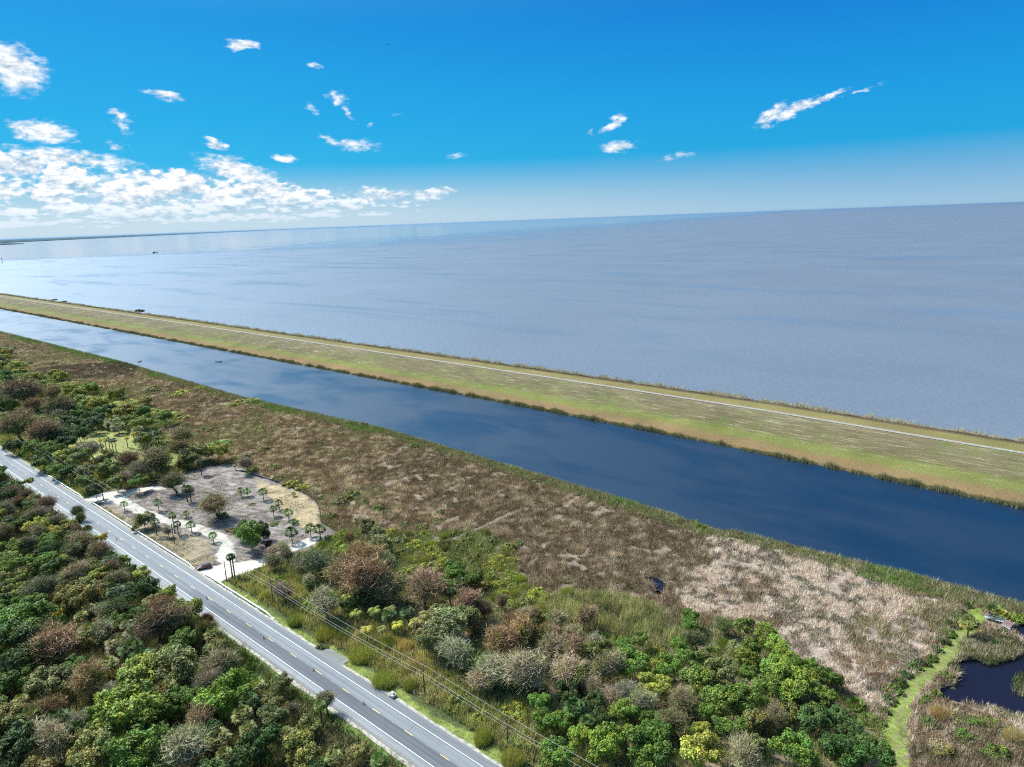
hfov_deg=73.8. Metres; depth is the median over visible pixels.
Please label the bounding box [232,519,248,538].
leafy tree
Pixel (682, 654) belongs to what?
leafy tree
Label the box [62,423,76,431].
cabbage palm
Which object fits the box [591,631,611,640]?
shrub
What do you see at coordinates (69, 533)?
bare tree
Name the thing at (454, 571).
leafy tree
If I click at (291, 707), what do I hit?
bare tree
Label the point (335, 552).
shrub
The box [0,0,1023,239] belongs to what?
sky
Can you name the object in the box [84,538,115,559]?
bare tree
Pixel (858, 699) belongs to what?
saw palmetto
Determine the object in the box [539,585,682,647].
lime tall grass
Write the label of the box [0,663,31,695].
leafy tree
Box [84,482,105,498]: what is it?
leafy tree
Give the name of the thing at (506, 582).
shrub
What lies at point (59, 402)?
bare tree
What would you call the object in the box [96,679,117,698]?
bare tree
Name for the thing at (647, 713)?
leafy tree
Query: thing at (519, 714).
shrub
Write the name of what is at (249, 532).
leafy tree
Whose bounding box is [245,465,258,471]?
shrub
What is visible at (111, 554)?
cabbage palm
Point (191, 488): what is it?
cabbage palm
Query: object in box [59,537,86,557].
bare tree
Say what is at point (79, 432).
leafy tree
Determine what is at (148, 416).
leafy tree
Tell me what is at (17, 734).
leafy tree
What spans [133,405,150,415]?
leafy tree
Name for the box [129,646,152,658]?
cabbage palm
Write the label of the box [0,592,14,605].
leafy tree
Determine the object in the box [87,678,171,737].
leafy tree
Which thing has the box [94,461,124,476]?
leafy tree
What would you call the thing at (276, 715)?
leafy tree
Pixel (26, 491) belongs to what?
bare tree
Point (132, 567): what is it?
leafy tree
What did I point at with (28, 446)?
leafy tree
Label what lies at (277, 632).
road marking
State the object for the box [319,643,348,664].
apron
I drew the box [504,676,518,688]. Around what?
bare tree
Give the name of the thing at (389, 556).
bare tree
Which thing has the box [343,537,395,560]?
bare tree
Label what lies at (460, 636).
bare tree
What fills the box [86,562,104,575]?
leafy tree
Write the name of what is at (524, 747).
shrub
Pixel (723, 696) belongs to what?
leafy tree
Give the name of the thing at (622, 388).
path
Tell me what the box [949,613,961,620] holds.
shrub
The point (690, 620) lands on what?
leafy tree
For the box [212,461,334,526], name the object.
silt fence
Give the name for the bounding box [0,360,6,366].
leafy tree
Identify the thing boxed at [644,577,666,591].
marsh pool
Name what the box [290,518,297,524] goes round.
young palm
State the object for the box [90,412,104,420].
leafy tree
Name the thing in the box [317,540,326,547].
tall grass clump
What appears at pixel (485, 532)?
tall grass clump
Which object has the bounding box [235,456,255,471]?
bare tree
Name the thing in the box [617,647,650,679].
leafy tree
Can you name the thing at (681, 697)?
bare tree
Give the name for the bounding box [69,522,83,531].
bare tree
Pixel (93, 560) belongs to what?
leafy tree
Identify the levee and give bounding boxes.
[0,294,1023,504]
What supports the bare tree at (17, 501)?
on the ground at (224, 544)
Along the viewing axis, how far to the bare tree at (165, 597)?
211.11 m
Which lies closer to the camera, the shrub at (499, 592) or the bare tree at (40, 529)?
the shrub at (499, 592)
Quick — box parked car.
[197,562,211,569]
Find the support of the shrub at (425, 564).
on the ground at (224, 544)
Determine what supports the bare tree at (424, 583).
on the ground at (224, 544)
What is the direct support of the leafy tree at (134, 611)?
on the ground at (224, 544)
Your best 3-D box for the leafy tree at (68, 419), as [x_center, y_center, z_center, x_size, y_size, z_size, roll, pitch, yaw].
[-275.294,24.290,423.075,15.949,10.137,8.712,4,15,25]
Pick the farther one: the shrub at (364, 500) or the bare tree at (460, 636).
the shrub at (364, 500)
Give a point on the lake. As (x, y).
(915, 314)
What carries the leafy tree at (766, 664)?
on the ground at (224, 544)
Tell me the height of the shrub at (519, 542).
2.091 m
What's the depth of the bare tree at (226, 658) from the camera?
179.92 m
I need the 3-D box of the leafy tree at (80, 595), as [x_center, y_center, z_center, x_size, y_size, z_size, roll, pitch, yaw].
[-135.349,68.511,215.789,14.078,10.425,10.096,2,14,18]
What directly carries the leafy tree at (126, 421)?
on the ground at (224, 544)
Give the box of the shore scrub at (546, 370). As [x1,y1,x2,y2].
[9,295,1023,442]
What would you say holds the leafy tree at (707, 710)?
on the ground at (224, 544)
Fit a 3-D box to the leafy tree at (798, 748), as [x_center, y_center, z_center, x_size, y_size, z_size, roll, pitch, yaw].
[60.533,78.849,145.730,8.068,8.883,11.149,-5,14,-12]
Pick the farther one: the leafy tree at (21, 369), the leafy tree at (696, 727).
the leafy tree at (21, 369)
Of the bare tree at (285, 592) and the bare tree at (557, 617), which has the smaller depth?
the bare tree at (557, 617)
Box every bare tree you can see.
[0,375,57,402]
[0,407,43,440]
[0,500,17,515]
[0,522,15,541]
[1,514,14,522]
[2,484,23,491]
[3,494,25,507]
[5,619,82,669]
[13,404,35,415]
[14,572,66,600]
[15,532,40,550]
[16,485,37,497]
[19,395,47,413]
[21,504,45,518]
[21,690,72,720]
[22,418,68,442]
[24,503,55,520]
[26,712,72,764]
[27,523,49,536]
[29,494,62,509]
[36,615,63,633]
[40,394,77,419]
[41,383,64,398]
[42,538,68,553]
[46,407,70,417]
[46,512,69,525]
[57,557,95,581]
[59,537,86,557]
[59,706,90,735]
[60,653,111,706]
[61,555,77,567]
[63,529,80,542]
[64,625,77,645]
[65,529,100,546]
[69,503,85,515]
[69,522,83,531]
[73,440,102,458]
[73,510,87,526]
[76,535,94,550]
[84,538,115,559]
[86,615,113,644]
[88,600,117,617]
[95,595,135,614]
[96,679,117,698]
[101,556,121,572]
[102,565,133,584]
[113,447,142,466]
[116,467,132,486]
[123,458,155,476]
[125,595,201,644]
[131,445,176,473]
[139,593,178,609]
[152,719,216,766]
[157,468,189,491]
[160,525,172,537]
[165,434,193,455]
[166,425,194,441]
[184,693,217,728]
[188,666,225,688]
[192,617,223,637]
[192,667,217,680]
[195,489,234,515]
[195,643,241,676]
[197,610,216,621]
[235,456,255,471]
[259,550,281,570]
[260,544,286,554]
[267,580,294,600]
[272,540,290,551]
[279,544,295,562]
[285,701,301,715]
[288,558,308,573]
[289,547,334,580]
[301,571,316,587]
[303,581,343,619]
[312,687,338,711]
[319,546,374,595]
[332,550,396,600]
[341,531,356,542]
[342,540,366,550]
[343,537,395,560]
[359,566,407,604]
[373,549,400,572]
[401,562,454,610]
[432,631,473,669]
[444,631,470,650]
[451,584,486,609]
[456,667,497,693]
[462,607,485,633]
[468,649,524,691]
[473,599,493,621]
[480,620,522,657]
[494,590,508,609]
[496,604,532,629]
[496,643,551,693]
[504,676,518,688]
[508,608,533,653]
[516,604,534,626]
[525,604,542,619]
[533,628,568,659]
[534,619,547,638]
[539,655,555,672]
[541,620,561,637]
[544,604,570,627]
[547,645,590,687]
[560,621,583,642]
[561,627,590,659]
[573,603,601,631]
[581,671,603,695]
[585,629,605,645]
[585,646,629,686]
[599,681,622,705]
[610,674,640,701]
[627,682,661,714]
[654,703,690,738]
[665,681,699,711]
[677,626,709,650]
[711,613,735,633]
[726,728,765,766]
[759,697,788,733]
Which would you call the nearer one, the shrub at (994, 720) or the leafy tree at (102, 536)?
the shrub at (994, 720)
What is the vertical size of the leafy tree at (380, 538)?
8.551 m
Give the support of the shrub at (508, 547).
on the ground at (224, 544)
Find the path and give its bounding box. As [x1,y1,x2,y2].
[0,296,1023,453]
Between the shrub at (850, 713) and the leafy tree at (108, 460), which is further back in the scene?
the leafy tree at (108, 460)
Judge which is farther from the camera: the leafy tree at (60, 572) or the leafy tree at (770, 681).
the leafy tree at (60, 572)
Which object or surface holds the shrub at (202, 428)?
on the ground at (224, 544)
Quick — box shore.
[0,226,369,242]
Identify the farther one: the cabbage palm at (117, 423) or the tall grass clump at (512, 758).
the cabbage palm at (117, 423)
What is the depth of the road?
194.03 m
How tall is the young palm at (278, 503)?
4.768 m
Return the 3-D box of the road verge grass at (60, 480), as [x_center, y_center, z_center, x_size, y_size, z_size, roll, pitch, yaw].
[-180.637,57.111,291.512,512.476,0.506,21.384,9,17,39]
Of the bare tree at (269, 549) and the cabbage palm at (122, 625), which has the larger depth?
the bare tree at (269, 549)
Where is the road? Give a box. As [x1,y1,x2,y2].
[0,447,499,766]
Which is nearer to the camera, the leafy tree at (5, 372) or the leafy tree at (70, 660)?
the leafy tree at (70, 660)
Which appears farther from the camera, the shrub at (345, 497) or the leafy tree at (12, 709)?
the shrub at (345, 497)
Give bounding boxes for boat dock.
[984,613,1014,630]
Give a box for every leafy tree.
[0,348,13,354]
[0,353,11,358]
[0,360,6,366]
[0,370,13,376]
[0,375,15,381]
[0,400,18,410]
[0,465,7,471]
[0,480,9,486]
[0,489,17,502]
[0,509,7,518]
[0,518,13,525]
[0,541,6,550]
[0,550,10,557]
[0,550,21,561]
[0,551,29,575]
[0,569,33,591]
[0,571,12,581]
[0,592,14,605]
[0,598,60,634]
[0,619,41,655]
[0,639,48,673]
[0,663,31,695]
[0,695,6,705]
[0,700,32,728]
[0,720,40,766]
[1,580,28,603]
[1,598,27,610]
[2,438,23,454]
[4,537,24,551]
[6,480,24,490]
[8,515,27,532]
[10,360,27,367]
[10,594,26,604]
[12,367,29,374]
[12,564,34,577]
[20,439,39,455]
[20,755,58,766]
[21,516,48,534]
[21,554,37,562]
[21,663,71,701]
[22,498,37,510]
[24,493,40,500]
[25,592,47,604]
[26,553,67,577]
[30,372,46,379]
[30,455,46,471]
[33,380,46,386]
[33,545,50,556]
[35,440,56,454]
[35,532,61,543]
[36,550,57,561]
[37,536,56,546]
[39,443,68,459]
[41,512,52,520]
[43,428,68,442]
[45,418,66,426]
[45,461,63,479]
[46,608,62,620]
[47,369,58,374]
[47,524,59,531]
[49,614,65,628]
[51,583,71,596]
[51,588,68,606]
[52,371,68,381]
[52,448,74,460]
[53,526,75,537]
[54,435,77,448]
[56,567,64,576]
[57,574,77,585]
[58,415,77,423]
[58,463,77,479]
[59,519,77,529]
[60,583,110,612]
[61,383,78,396]
[64,447,91,465]
[64,653,85,670]
[65,722,114,766]
[68,408,85,417]
[68,425,89,442]
[69,404,84,409]
[69,722,100,746]
[70,387,87,394]
[71,417,88,427]
[71,576,97,587]
[73,463,95,475]
[74,394,92,409]
[74,474,95,487]
[78,411,96,418]
[80,417,103,432]
[81,382,100,393]
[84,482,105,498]
[84,704,114,725]
[85,395,108,407]
[85,557,103,567]
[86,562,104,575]
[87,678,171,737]
[88,565,111,579]
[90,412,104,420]
[90,449,117,464]
[91,614,107,621]
[92,532,107,540]
[92,579,110,591]
[94,403,117,416]
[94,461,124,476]
[95,458,111,470]
[101,723,170,766]
[105,387,125,399]
[106,474,126,491]
[108,611,126,629]
[112,403,134,415]
[115,651,161,693]
[116,401,133,415]
[119,554,130,563]
[119,590,137,601]
[120,414,136,426]
[120,564,136,578]
[127,415,154,427]
[127,606,146,619]
[128,473,148,491]
[130,510,155,532]
[132,432,152,446]
[132,565,151,578]
[132,576,159,597]
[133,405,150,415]
[134,413,150,419]
[139,395,151,405]
[142,594,154,608]
[143,720,169,734]
[144,692,179,724]
[146,755,169,766]
[150,644,166,655]
[151,643,197,691]
[153,465,172,476]
[154,584,177,597]
[156,409,174,421]
[162,626,197,652]
[163,626,185,643]
[169,684,188,705]
[171,596,204,622]
[174,452,199,466]
[176,457,187,469]
[180,686,206,713]
[188,444,212,460]
[192,667,260,719]
[197,719,222,737]
[197,757,228,766]
[202,638,227,655]
[207,443,228,458]
[214,674,233,692]
[224,722,280,766]
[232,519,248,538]
[235,519,263,549]
[255,520,270,540]
[256,698,290,727]
[259,692,284,707]
[273,671,293,694]
[282,730,321,766]
[292,713,320,743]
[306,755,332,766]
[340,597,361,613]
[345,738,369,766]
[359,518,374,525]
[360,522,372,533]
[368,533,393,549]
[371,525,384,540]
[411,620,426,640]
[415,624,448,655]
[425,603,450,622]
[425,605,467,641]
[441,579,458,590]
[443,564,468,579]
[445,559,461,565]
[448,604,478,632]
[452,581,470,595]
[463,568,483,586]
[527,692,550,709]
[530,707,557,736]
[538,735,577,766]
[552,709,577,732]
[556,679,580,709]
[567,724,591,750]
[581,688,606,710]
[583,639,616,658]
[585,721,625,765]
[590,705,611,725]
[607,698,639,725]
[612,723,636,749]
[616,637,635,655]
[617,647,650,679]
[625,724,677,766]
[629,629,648,645]
[635,717,672,734]
[636,672,673,703]
[636,707,658,721]
[654,652,681,678]
[670,635,690,649]
[674,648,705,669]
[679,664,717,698]
[679,728,726,766]
[681,607,699,619]
[681,613,700,630]
[685,721,711,738]
[691,696,715,721]
[698,648,718,665]
[700,684,743,716]
[703,656,739,688]
[711,715,747,737]
[724,678,771,714]
[725,639,740,659]
[733,617,755,638]
[734,647,759,669]
[738,664,760,683]
[741,636,761,654]
[741,707,769,733]
[748,733,767,752]
[751,671,784,703]
[753,621,778,646]
[759,654,791,678]
[764,633,788,649]
[767,727,821,766]
[770,645,799,661]
[773,661,813,702]
[778,697,799,724]
[791,655,818,673]
[795,701,833,737]
[798,667,820,694]
[809,679,836,708]
[814,665,844,687]
[818,732,867,766]
[827,705,849,732]
[834,717,869,745]
[855,731,897,766]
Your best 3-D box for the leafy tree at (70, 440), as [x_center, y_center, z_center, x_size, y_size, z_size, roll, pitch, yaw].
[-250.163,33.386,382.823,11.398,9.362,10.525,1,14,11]
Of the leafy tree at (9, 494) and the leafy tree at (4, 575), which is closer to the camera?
the leafy tree at (4, 575)
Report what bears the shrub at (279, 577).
on the ground at (224, 544)
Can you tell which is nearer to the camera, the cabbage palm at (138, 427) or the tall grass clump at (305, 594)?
the tall grass clump at (305, 594)
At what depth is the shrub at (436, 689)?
174.91 m
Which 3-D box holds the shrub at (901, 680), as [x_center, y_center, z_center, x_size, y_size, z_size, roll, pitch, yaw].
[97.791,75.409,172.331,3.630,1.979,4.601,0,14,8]
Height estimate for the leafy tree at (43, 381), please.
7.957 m
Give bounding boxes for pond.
[934,625,1023,716]
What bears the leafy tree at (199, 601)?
on the ground at (224, 544)
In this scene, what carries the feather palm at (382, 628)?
on the ground at (224, 544)
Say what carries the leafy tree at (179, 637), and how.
on the ground at (224, 544)
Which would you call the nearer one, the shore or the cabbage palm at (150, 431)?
the cabbage palm at (150, 431)
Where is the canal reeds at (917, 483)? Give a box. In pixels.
[0,307,1023,508]
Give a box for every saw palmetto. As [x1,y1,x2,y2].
[146,473,157,481]
[218,512,228,518]
[239,673,266,687]
[241,661,260,673]
[847,695,865,713]
[857,711,877,727]
[984,604,1001,613]
[986,613,1004,622]
[992,608,1010,618]
[1001,612,1013,621]
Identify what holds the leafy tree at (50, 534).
on the ground at (224, 544)
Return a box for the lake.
[0,202,1023,438]
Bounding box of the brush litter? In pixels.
[110,471,319,578]
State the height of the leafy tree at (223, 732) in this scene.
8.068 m
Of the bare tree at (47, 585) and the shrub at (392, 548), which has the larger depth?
the shrub at (392, 548)
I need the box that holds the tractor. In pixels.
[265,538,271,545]
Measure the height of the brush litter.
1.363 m
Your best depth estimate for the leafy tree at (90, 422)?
411.24 m
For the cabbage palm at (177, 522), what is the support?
on the ground at (224, 544)
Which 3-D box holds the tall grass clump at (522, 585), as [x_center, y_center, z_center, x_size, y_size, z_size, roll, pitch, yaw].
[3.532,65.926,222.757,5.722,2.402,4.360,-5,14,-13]
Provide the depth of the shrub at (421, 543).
253.61 m
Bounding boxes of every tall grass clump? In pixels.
[259,588,271,600]
[285,612,303,627]
[301,592,311,598]
[314,622,338,641]
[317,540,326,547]
[333,628,352,641]
[345,643,380,664]
[369,668,399,689]
[378,633,399,650]
[394,636,413,653]
[402,677,417,691]
[404,531,413,537]
[404,656,429,673]
[424,663,438,674]
[440,543,451,551]
[441,531,448,538]
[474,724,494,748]
[481,529,490,535]
[489,592,497,601]
[499,744,527,766]
[502,551,510,557]
[508,588,519,598]
[514,574,526,582]
[518,582,529,589]
[535,602,545,612]
[559,585,572,596]
[717,636,731,647]
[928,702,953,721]
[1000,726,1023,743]
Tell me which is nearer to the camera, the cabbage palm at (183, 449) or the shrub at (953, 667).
the shrub at (953, 667)
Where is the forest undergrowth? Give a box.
[0,465,411,766]
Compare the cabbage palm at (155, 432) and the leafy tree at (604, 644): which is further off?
the cabbage palm at (155, 432)
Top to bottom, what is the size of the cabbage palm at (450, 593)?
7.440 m
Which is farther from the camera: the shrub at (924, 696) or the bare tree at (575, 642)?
the bare tree at (575, 642)
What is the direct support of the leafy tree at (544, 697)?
on the ground at (224, 544)
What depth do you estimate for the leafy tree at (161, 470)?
329.49 m
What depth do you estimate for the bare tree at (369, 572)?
212.45 m
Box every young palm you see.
[119,501,127,510]
[149,517,159,534]
[153,499,162,510]
[184,520,195,532]
[208,531,216,541]
[237,487,243,496]
[243,488,250,494]
[257,488,267,499]
[268,506,277,515]
[274,499,282,509]
[283,508,292,518]
[283,526,298,541]
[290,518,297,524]
[304,523,315,536]
[312,523,326,539]
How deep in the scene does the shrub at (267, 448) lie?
371.19 m
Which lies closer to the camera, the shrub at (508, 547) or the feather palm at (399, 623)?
the feather palm at (399, 623)
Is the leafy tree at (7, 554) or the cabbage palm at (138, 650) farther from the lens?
the leafy tree at (7, 554)
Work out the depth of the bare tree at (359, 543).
245.41 m
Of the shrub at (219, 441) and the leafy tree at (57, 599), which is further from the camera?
the shrub at (219, 441)
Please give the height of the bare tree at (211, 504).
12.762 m
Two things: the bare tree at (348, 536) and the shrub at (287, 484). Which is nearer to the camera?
the bare tree at (348, 536)
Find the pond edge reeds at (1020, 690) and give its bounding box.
[907,627,1023,766]
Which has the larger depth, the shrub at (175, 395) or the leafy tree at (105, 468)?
the shrub at (175, 395)
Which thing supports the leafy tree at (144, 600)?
on the ground at (224, 544)
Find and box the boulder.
[388,691,396,697]
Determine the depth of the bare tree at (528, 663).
169.67 m
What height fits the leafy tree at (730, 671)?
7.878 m
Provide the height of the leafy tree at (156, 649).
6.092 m
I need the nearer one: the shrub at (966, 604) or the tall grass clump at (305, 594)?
the shrub at (966, 604)
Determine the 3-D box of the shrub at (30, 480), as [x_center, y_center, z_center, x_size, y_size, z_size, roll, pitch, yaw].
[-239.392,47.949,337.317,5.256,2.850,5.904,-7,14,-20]
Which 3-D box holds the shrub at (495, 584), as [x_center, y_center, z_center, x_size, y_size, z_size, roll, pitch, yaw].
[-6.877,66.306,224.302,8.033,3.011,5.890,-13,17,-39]
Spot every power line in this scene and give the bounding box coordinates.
[1,428,576,764]
[16,434,593,764]
[22,443,572,766]
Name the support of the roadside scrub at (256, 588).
on the ground at (224, 544)
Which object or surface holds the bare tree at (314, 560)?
on the ground at (224, 544)
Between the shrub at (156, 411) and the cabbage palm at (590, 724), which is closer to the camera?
the cabbage palm at (590, 724)
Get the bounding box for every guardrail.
[47,475,82,497]
[89,501,195,568]
[202,572,274,618]
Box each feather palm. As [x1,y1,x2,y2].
[341,592,353,599]
[350,608,362,623]
[360,625,373,641]
[367,605,381,619]
[376,625,386,636]
[383,605,396,615]
[392,620,403,635]
[408,617,420,627]
[418,610,431,619]
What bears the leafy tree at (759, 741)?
on the ground at (224, 544)
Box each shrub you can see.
[23,477,33,482]
[102,401,123,405]
[141,388,154,392]
[146,436,163,441]
[150,440,172,445]
[151,409,168,414]
[157,419,172,424]
[169,393,182,396]
[169,411,180,418]
[173,415,190,420]
[175,389,190,393]
[176,422,187,425]
[198,426,212,431]
[205,439,230,445]
[226,402,239,407]
[230,455,245,459]
[233,399,250,403]
[236,452,253,459]
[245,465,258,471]
[257,446,272,451]
[262,676,284,696]
[268,575,286,585]
[272,474,283,481]
[281,479,299,487]
[283,693,304,708]
[294,483,310,490]
[300,600,313,611]
[315,644,328,649]
[322,512,337,519]
[324,741,349,762]
[325,550,339,557]
[329,498,347,507]
[330,533,343,540]
[332,540,344,549]
[336,494,352,498]
[338,541,367,554]
[341,489,360,497]
[352,517,364,523]
[355,498,369,505]
[379,510,391,515]
[385,528,394,536]
[388,546,402,554]
[392,536,408,545]
[397,564,421,575]
[399,521,408,528]
[400,547,413,555]
[405,539,425,549]
[407,553,419,563]
[415,523,428,529]
[418,530,430,537]
[418,562,442,570]
[424,545,438,552]
[425,682,442,696]
[426,550,443,558]
[433,517,442,523]
[435,557,448,568]
[437,539,455,547]
[445,693,473,713]
[452,544,466,552]
[457,537,477,545]
[467,559,480,567]
[468,652,484,663]
[469,553,481,560]
[469,709,493,726]
[473,541,493,552]
[480,581,501,591]
[481,560,501,570]
[484,535,496,545]
[484,571,498,579]
[488,553,503,561]
[493,588,509,595]
[499,557,518,568]
[500,543,516,551]
[501,700,528,721]
[501,731,535,752]
[502,576,517,589]
[504,569,517,577]
[504,594,513,605]
[511,596,532,607]
[514,540,522,545]
[525,586,549,602]
[536,614,549,626]
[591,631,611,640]
[608,634,623,643]
[643,655,665,672]
[645,646,667,658]
[694,523,709,528]
[707,645,721,653]
[847,709,857,718]
[871,716,887,727]
[878,705,891,715]
[882,693,898,706]
[883,683,904,696]
[892,676,907,688]
[899,669,913,679]
[907,662,924,671]
[914,658,933,667]
[918,699,927,705]
[919,716,938,728]
[921,694,933,702]
[925,653,938,662]
[927,688,942,698]
[929,645,944,652]
[929,738,955,758]
[932,635,951,644]
[939,670,954,681]
[940,627,956,638]
[944,619,961,628]
[947,661,959,670]
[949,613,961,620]
[950,711,962,725]
[954,728,976,743]
[955,608,967,614]
[961,602,973,608]
[962,713,985,726]
[980,742,1010,759]
[983,638,998,647]
[983,715,999,728]
[988,639,1005,647]
[1009,611,1023,624]
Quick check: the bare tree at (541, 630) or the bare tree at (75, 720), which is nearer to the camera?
the bare tree at (75, 720)
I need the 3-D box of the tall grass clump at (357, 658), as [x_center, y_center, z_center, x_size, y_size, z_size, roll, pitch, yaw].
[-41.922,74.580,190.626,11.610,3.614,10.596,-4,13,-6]
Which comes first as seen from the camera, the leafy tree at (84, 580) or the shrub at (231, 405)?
the leafy tree at (84, 580)
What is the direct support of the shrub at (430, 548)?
on the ground at (224, 544)
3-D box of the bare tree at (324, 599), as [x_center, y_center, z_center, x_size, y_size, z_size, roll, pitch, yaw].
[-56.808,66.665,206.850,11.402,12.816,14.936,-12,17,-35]
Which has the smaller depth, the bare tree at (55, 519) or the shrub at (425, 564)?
the shrub at (425, 564)
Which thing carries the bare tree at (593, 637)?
on the ground at (224, 544)
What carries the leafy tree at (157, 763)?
on the ground at (224, 544)
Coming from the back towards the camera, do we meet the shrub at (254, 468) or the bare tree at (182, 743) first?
the shrub at (254, 468)
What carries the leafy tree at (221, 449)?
on the ground at (224, 544)
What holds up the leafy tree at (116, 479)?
on the ground at (224, 544)
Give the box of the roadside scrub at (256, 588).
[0,431,652,766]
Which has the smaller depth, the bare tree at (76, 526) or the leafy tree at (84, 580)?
the leafy tree at (84, 580)
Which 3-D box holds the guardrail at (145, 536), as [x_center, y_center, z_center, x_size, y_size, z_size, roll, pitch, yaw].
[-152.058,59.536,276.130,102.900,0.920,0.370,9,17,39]
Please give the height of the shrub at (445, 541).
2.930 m
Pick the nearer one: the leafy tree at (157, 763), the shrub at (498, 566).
the leafy tree at (157, 763)
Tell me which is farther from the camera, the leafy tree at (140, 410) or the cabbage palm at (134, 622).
the leafy tree at (140, 410)
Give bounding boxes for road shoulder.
[0,446,504,766]
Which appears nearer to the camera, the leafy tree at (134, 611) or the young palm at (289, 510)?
the leafy tree at (134, 611)
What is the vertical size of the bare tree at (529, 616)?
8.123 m
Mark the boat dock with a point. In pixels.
(1007, 624)
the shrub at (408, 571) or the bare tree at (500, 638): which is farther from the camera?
the shrub at (408, 571)
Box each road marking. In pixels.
[0,464,433,766]
[2,452,482,766]
[12,465,448,759]
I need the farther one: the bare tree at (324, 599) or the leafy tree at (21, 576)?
the leafy tree at (21, 576)
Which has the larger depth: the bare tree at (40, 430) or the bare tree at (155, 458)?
the bare tree at (40, 430)
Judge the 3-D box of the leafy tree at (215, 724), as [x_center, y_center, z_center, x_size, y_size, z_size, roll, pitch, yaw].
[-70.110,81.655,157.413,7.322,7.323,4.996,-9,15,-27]
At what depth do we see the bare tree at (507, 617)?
194.56 m
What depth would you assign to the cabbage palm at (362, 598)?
211.04 m
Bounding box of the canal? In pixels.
[0,309,1023,603]
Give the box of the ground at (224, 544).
[0,338,1023,766]
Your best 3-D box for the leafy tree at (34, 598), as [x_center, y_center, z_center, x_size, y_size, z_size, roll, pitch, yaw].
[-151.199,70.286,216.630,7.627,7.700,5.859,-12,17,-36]
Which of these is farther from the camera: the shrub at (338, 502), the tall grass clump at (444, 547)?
the shrub at (338, 502)
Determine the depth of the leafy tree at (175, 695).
169.03 m
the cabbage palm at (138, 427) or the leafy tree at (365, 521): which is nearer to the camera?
the leafy tree at (365, 521)
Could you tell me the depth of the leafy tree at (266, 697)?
167.84 m
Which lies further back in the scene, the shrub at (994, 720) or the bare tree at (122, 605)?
the bare tree at (122, 605)
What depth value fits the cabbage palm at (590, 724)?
155.25 m
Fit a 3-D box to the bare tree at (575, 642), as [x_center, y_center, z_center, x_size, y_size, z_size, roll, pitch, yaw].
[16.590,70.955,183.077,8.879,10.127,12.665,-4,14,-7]
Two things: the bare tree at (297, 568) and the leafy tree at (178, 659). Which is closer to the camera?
the leafy tree at (178, 659)
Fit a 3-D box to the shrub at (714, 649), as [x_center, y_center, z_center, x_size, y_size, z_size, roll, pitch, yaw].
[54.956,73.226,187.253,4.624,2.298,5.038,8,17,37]
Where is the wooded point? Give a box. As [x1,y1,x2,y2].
[0,243,23,244]
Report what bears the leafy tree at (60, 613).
on the ground at (224, 544)
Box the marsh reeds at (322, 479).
[0,331,1023,766]
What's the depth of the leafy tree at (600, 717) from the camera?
156.84 m
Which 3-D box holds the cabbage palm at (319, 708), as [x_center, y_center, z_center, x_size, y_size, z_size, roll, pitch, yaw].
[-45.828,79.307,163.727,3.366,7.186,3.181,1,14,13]
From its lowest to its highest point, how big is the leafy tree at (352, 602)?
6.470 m
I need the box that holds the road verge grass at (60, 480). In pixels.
[0,442,523,766]
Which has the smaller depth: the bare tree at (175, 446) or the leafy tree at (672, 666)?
the leafy tree at (672, 666)
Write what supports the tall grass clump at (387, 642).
on the ground at (224, 544)
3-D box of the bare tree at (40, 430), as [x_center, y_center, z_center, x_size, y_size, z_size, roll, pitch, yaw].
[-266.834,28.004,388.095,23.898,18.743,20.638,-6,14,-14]
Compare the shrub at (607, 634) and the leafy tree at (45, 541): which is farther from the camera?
the leafy tree at (45, 541)
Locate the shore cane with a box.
[0,293,1023,441]
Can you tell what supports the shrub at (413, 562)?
on the ground at (224, 544)
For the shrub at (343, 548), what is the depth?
252.38 m
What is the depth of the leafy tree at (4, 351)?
687.51 m
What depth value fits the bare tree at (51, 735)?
153.37 m
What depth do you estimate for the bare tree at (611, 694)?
164.55 m
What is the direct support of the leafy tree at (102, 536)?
on the ground at (224, 544)
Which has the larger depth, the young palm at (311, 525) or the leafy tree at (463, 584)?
the young palm at (311, 525)
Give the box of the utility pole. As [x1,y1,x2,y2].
[420,667,426,696]
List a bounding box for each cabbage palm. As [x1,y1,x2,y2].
[12,693,30,716]
[16,704,43,729]
[43,708,70,725]
[61,722,73,747]
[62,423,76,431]
[73,610,87,624]
[74,620,95,647]
[81,602,94,620]
[98,655,119,680]
[101,550,121,564]
[103,414,121,427]
[103,631,130,655]
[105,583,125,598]
[110,420,125,433]
[116,635,143,659]
[119,618,131,634]
[123,581,133,590]
[126,621,138,637]
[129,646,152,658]
[131,424,143,436]
[145,430,153,442]
[151,678,179,696]
[152,428,162,442]
[167,512,176,533]
[173,520,181,533]
[179,447,189,455]
[180,485,189,501]
[185,485,194,501]
[194,457,204,474]
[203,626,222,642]
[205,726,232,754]
[215,746,231,762]
[224,553,232,577]
[228,553,235,577]
[230,704,253,725]
[237,691,258,711]
[238,720,256,736]
[250,678,265,700]
[275,725,293,752]
[313,700,326,727]
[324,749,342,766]
[357,590,367,609]
[370,750,388,766]
[381,608,396,629]
[400,606,414,628]
[443,585,455,605]
[453,575,465,585]
[563,696,586,722]
[579,714,594,741]
[957,613,980,636]
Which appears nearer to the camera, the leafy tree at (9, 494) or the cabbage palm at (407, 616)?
the cabbage palm at (407, 616)
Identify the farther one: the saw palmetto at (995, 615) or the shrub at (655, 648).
the saw palmetto at (995, 615)
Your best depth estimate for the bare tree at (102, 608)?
209.23 m
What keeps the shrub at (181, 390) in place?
on the ground at (224, 544)
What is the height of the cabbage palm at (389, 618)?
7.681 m
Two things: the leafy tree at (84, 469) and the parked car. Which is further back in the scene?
the leafy tree at (84, 469)

